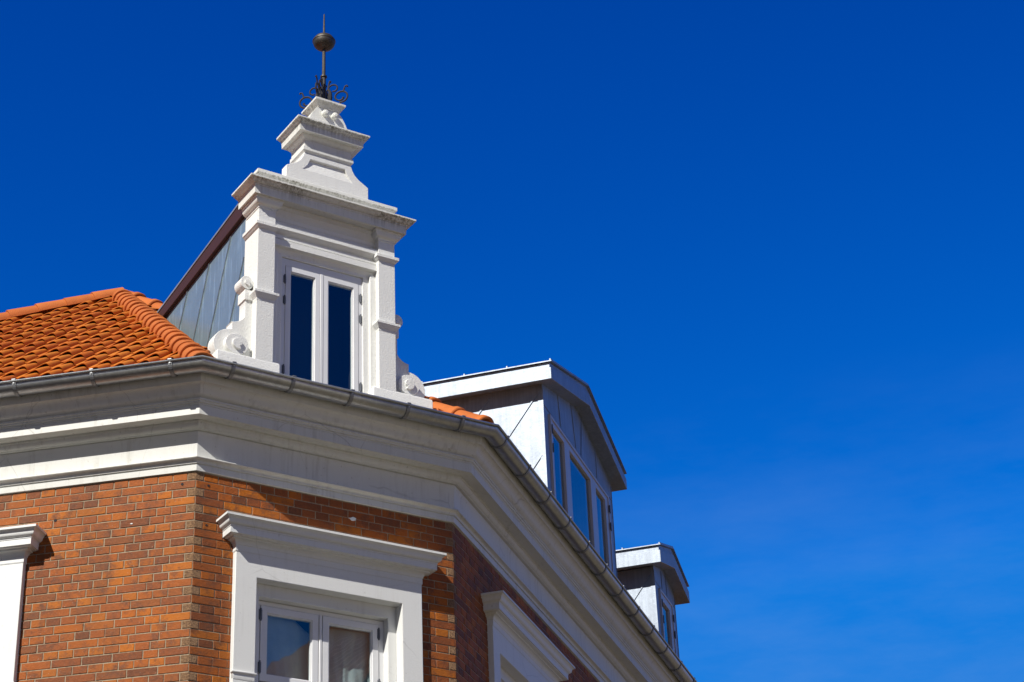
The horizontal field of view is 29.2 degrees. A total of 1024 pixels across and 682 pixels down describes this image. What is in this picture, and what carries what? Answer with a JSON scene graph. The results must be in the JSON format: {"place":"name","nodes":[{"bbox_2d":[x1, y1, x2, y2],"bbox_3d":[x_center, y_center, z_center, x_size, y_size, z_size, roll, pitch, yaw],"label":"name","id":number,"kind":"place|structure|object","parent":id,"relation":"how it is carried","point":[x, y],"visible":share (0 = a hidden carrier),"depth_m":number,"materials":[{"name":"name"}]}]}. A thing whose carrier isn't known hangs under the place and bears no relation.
{"place":"outdoors","nodes":[
{"label":"outdoors","id":0,"kind":"place"},
{"bbox_2d":[0,0,1023,681],"label":"sky","id":1,"kind":"structure","parent":0,"point":[776,247],"materials":[{"name":"blue"}]},
{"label":"street","id":2,"kind":"structure","parent":0,"visible":0},
{"bbox_2d":[0,96,696,681],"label":"brick house","id":3,"kind":"structure","parent":2,"relation":"on","point":[230,444],"depth_m":15.90,"materials":[{"name":"brick"}]},
{"bbox_2d":[257,600,383,681],"bbox_3d":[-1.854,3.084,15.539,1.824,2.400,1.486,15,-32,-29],"label":"window frame","id":4,"kind":"structure","parent":3,"relation":"in","point":[316,623],"depth_m":15.24,"materials":[{"name":"white paint"}]},
{"bbox_2d":[266,616,368,681],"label":"window panes","id":5,"kind":"object","parent":4,"relation":"in","point":[287,647],"visible":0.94,"depth_m":15.28,"materials":[{"name":"clear glass"}]},
{"bbox_2d":[299,14,347,108],"bbox_3d":[-1.700,-2.532,17.759,0.332,1.040,0.332,15,-32,-29],"label":"roof finial","id":6,"kind":"object","parent":3,"relation":"on","point":[323,42],"visible":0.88,"depth_m":17.66,"materials":[{"name":"black metal"}]}
]}

